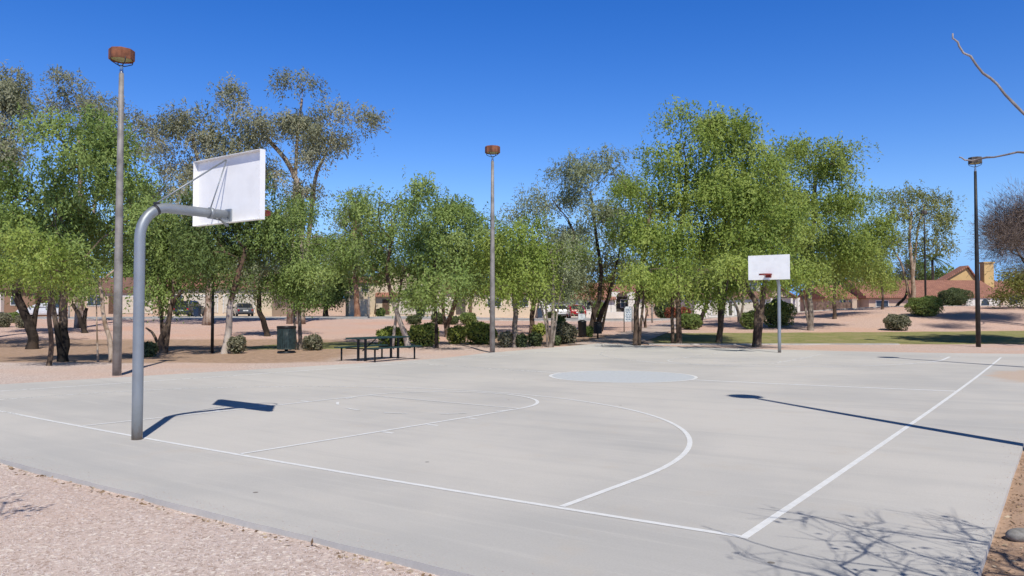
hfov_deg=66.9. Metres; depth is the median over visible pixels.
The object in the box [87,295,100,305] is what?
window
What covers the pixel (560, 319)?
shrub
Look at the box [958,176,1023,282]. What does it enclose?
bare tree
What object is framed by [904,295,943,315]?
shrub
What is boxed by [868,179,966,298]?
eucalyptus tree
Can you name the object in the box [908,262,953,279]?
shade tree
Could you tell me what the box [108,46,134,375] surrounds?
court lamp
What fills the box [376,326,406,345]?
shrub
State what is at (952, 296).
shrub
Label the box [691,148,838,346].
shade tree
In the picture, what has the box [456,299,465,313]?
door
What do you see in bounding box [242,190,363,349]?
shade tree
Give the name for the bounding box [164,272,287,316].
house
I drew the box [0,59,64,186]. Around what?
eucalyptus tree
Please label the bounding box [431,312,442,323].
shrub
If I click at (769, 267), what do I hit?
basketball hoop
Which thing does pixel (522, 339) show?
shrub
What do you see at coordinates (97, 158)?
shade tree
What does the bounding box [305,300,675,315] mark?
boundary wall
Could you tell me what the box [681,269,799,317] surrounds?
house
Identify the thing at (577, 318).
pavement
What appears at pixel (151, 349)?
shrub
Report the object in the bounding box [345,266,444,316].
house
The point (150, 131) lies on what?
eucalyptus tree
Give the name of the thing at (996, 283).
house
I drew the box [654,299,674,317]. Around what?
shrub
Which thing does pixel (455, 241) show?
shade tree
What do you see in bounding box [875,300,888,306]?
window
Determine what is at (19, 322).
shrub
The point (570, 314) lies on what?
parked car
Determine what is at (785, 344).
mowing strip
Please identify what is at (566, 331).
shrub
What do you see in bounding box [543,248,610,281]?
shade tree
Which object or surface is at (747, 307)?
garage door
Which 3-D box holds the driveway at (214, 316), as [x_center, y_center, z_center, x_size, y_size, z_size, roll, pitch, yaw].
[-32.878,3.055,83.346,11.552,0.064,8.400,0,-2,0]
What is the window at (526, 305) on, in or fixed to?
in the house at (498, 313)
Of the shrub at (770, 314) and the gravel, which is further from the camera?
the shrub at (770, 314)
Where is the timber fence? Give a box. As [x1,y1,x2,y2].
[816,299,857,309]
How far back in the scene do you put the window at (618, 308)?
89.53 m
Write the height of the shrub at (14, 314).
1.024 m
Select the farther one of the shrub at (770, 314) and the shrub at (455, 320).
the shrub at (455, 320)
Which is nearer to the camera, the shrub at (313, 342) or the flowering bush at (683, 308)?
the shrub at (313, 342)
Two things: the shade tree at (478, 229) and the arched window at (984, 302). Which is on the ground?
the shade tree at (478, 229)
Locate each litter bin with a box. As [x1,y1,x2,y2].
[277,326,295,353]
[593,322,601,338]
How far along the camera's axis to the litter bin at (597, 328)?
41.87 m
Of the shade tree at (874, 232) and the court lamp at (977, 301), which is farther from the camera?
the shade tree at (874, 232)
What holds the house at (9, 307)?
on the ground
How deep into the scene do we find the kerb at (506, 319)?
69.15 m
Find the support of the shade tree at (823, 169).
on the ground
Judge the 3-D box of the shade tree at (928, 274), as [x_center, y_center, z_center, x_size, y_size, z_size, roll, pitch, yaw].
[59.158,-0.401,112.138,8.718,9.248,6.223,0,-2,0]
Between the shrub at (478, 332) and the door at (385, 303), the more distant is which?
the door at (385, 303)
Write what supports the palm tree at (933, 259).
on the ground
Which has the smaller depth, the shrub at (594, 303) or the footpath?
the footpath
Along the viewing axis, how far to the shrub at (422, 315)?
79.70 m
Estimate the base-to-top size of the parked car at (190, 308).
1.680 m
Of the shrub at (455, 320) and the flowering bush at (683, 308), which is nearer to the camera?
the shrub at (455, 320)
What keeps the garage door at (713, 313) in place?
in the house at (748, 306)
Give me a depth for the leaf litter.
5.86 m
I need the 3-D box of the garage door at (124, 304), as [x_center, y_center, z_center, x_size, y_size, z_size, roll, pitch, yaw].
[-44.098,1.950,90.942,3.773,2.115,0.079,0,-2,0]
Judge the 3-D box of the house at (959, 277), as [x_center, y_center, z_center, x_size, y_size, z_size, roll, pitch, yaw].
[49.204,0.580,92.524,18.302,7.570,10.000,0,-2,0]
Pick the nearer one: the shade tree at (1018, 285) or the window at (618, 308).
the shade tree at (1018, 285)
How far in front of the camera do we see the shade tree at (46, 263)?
21.42 m
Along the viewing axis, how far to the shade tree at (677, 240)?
36.85 m
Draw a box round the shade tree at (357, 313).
[320,186,397,316]
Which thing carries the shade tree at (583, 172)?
on the ground
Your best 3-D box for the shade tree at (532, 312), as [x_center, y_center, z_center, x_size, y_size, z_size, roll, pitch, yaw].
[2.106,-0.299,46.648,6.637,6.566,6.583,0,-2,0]
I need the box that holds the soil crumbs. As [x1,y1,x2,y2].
[984,454,1023,574]
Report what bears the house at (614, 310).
on the ground
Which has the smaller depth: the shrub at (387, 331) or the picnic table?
the picnic table
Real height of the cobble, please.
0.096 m
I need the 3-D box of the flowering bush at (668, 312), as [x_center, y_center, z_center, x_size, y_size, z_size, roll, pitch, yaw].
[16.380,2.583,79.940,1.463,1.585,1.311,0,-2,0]
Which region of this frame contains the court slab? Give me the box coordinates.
[0,343,1023,575]
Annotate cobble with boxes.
[1005,528,1023,541]
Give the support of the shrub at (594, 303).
on the ground
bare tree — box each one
[952,33,1023,160]
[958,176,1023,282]
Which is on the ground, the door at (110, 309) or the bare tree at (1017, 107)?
the bare tree at (1017, 107)
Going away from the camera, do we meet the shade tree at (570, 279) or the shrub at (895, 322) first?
the shade tree at (570, 279)
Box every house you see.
[0,279,58,316]
[55,277,167,315]
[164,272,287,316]
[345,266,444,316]
[445,282,537,317]
[538,283,644,317]
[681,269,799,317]
[798,281,865,310]
[844,262,1002,307]
[994,281,1023,305]
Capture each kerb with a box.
[38,305,1017,320]
[38,317,675,319]
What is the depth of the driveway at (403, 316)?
82.48 m
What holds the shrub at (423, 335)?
on the ground
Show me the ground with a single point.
(950, 330)
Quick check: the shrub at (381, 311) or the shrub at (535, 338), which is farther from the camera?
the shrub at (381, 311)
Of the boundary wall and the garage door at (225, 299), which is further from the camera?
the boundary wall
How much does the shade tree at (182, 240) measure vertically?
7.776 m
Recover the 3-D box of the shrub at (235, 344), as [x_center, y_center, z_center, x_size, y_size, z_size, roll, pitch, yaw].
[-10.886,2.206,30.541,0.862,0.828,0.766,0,-2,0]
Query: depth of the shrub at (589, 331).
43.95 m
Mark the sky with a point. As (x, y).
(534, 80)
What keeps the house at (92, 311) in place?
on the ground
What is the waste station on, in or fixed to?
on the ground
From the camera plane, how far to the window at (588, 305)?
87.95 m
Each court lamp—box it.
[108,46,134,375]
[210,234,217,352]
[485,145,499,352]
[921,210,926,295]
[968,156,981,346]
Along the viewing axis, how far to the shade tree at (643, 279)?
35.30 m
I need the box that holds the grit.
[4,430,1022,575]
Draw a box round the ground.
[0,306,1023,575]
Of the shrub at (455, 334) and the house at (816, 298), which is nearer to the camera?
the shrub at (455, 334)
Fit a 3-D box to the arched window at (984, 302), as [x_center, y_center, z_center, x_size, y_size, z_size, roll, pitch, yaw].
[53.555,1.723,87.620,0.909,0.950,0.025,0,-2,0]
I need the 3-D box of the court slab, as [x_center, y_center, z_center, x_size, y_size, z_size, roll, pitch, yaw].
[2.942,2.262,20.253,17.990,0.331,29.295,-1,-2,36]
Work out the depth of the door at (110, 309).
90.92 m
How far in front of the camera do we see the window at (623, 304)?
89.51 m
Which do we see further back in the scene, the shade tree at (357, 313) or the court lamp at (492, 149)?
the shade tree at (357, 313)
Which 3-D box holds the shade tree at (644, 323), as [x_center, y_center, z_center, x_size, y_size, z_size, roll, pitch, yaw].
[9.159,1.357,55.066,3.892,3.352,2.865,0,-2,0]
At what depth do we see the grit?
6.25 m
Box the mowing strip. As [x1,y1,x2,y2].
[649,343,899,344]
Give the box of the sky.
[0,0,1023,294]
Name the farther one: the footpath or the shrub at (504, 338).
the footpath
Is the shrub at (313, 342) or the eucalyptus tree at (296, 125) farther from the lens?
the eucalyptus tree at (296, 125)
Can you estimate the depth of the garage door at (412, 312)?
87.91 m
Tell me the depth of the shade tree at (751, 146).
38.42 m
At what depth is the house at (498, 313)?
89.96 m
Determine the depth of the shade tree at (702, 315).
55.76 m
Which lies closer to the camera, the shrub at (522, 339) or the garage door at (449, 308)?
the shrub at (522, 339)
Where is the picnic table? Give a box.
[334,336,421,361]
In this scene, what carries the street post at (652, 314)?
on the ground
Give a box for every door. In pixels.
[108,296,113,313]
[122,296,152,313]
[188,295,217,312]
[223,295,254,312]
[382,299,389,313]
[399,300,415,313]
[445,298,452,313]
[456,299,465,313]
[711,300,727,314]
[737,300,759,311]
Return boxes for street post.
[368,297,369,317]
[651,302,652,322]
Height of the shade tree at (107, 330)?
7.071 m
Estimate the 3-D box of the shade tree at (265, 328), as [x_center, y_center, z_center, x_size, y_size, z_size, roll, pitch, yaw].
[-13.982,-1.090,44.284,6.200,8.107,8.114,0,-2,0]
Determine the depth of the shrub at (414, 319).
59.62 m
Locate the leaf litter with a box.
[0,460,1023,575]
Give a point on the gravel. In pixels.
(184, 542)
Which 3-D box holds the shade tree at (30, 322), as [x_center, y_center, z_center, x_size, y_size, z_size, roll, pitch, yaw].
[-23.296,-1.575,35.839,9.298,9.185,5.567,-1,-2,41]
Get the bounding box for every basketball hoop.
[131,149,270,439]
[748,254,789,352]
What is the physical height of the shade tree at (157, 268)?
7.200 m
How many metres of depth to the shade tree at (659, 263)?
116.26 m
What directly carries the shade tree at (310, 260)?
on the ground
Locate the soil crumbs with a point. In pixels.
(1010, 526)
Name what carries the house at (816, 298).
on the ground
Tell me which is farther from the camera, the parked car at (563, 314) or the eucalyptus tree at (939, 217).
the parked car at (563, 314)
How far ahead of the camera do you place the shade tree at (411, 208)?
34.39 m
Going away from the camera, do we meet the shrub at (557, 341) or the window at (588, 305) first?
the shrub at (557, 341)
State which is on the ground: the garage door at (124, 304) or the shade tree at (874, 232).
the shade tree at (874, 232)
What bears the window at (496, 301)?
in the house at (498, 313)
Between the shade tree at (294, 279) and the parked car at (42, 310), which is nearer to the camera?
the shade tree at (294, 279)
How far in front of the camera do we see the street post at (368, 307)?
69.94 m
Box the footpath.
[572,319,703,343]
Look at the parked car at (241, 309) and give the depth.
83.22 m
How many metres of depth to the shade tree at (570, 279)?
35.02 m
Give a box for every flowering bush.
[664,307,675,317]
[681,306,690,313]
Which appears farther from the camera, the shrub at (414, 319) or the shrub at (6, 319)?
the shrub at (414, 319)
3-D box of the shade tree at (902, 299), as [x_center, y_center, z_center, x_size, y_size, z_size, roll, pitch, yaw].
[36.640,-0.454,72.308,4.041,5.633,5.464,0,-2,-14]
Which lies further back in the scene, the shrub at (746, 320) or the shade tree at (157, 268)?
the shrub at (746, 320)
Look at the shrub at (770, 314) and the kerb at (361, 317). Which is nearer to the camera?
the shrub at (770, 314)
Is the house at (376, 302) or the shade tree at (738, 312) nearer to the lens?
the shade tree at (738, 312)
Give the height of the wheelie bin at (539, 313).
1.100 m
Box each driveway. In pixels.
[149,316,257,316]
[377,316,457,316]
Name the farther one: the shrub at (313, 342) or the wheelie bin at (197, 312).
the wheelie bin at (197, 312)
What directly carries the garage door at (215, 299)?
in the house at (220, 307)
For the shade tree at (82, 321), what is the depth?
47.87 m
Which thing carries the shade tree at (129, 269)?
on the ground
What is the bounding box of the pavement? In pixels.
[476,317,644,318]
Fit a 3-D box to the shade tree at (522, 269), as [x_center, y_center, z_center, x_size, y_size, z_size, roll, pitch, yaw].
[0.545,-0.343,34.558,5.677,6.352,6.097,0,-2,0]
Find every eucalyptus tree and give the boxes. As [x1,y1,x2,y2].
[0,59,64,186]
[23,64,174,327]
[126,98,272,324]
[206,65,396,323]
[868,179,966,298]
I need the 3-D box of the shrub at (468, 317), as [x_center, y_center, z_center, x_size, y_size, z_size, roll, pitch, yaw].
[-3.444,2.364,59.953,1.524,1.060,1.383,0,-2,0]
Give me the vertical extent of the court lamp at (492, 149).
8.420 m
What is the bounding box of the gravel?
[0,464,436,575]
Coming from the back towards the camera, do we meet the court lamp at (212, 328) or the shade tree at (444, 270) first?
the shade tree at (444, 270)
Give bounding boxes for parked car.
[16,303,67,315]
[173,301,203,315]
[233,303,253,315]
[548,305,567,317]
[564,305,585,317]
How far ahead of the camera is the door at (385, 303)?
87.93 m
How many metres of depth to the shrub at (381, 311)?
82.68 m
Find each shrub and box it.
[0,312,13,326]
[9,311,19,322]
[14,315,23,327]
[144,340,158,356]
[226,333,247,353]
[302,333,322,350]
[376,307,385,315]
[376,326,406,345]
[406,314,421,323]
[407,322,439,346]
[415,305,424,316]
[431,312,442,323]
[446,323,467,343]
[450,315,458,324]
[458,312,476,324]
[462,320,497,343]
[497,330,512,347]
[515,332,528,346]
[527,331,542,345]
[531,323,545,335]
[554,315,565,324]
[554,335,561,345]
[555,321,577,343]
[586,326,592,336]
[590,301,603,317]
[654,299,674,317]
[681,312,702,329]
[739,309,753,329]
[763,298,797,327]
[882,313,911,330]
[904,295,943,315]
[937,287,974,305]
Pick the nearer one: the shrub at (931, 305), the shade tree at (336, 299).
the shrub at (931, 305)
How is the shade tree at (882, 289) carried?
on the ground
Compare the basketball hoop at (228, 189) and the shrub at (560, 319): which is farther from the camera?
the shrub at (560, 319)
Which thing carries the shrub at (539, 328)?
on the ground
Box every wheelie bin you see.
[193,306,200,316]
[537,308,542,317]
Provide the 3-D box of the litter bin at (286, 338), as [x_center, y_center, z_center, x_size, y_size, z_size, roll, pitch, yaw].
[-8.769,2.033,30.100,0.746,1.110,0.746,0,-2,0]
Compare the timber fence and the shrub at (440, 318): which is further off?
the timber fence
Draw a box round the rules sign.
[624,307,632,331]
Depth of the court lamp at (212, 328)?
31.72 m
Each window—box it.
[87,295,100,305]
[487,298,500,306]
[511,298,528,306]
[582,301,590,309]
[616,297,627,310]
[620,299,627,307]
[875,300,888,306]
[981,299,988,304]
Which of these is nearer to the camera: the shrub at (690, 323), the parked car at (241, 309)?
the shrub at (690, 323)
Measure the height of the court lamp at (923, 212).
8.300 m
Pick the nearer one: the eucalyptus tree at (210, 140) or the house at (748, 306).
the eucalyptus tree at (210, 140)
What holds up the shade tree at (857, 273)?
on the ground
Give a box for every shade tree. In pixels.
[0,102,177,361]
[0,179,87,348]
[0,213,106,365]
[33,275,113,332]
[62,161,183,361]
[90,231,174,276]
[102,184,259,352]
[152,169,306,353]
[210,202,324,335]
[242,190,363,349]
[256,230,347,314]
[305,260,361,316]
[320,186,397,316]
[322,165,460,345]
[382,187,489,347]
[419,189,528,336]
[432,256,518,279]
[462,210,583,347]
[487,142,653,331]
[503,232,602,334]
[521,226,603,346]
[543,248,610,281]
[557,252,653,321]
[590,172,714,345]
[614,94,762,343]
[626,292,663,327]
[628,253,702,302]
[667,255,755,326]
[680,104,786,342]
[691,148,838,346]
[732,286,751,322]
[758,128,891,330]
[814,181,913,318]
[821,256,901,284]
[839,239,909,309]
[891,259,921,305]
[893,254,951,279]
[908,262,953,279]
[980,262,1023,308]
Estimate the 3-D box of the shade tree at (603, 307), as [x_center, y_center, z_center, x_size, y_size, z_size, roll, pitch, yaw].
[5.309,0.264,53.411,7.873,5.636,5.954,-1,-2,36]
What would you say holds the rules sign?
on the ground
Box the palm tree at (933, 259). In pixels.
[916,253,951,279]
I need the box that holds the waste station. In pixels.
[578,309,586,336]

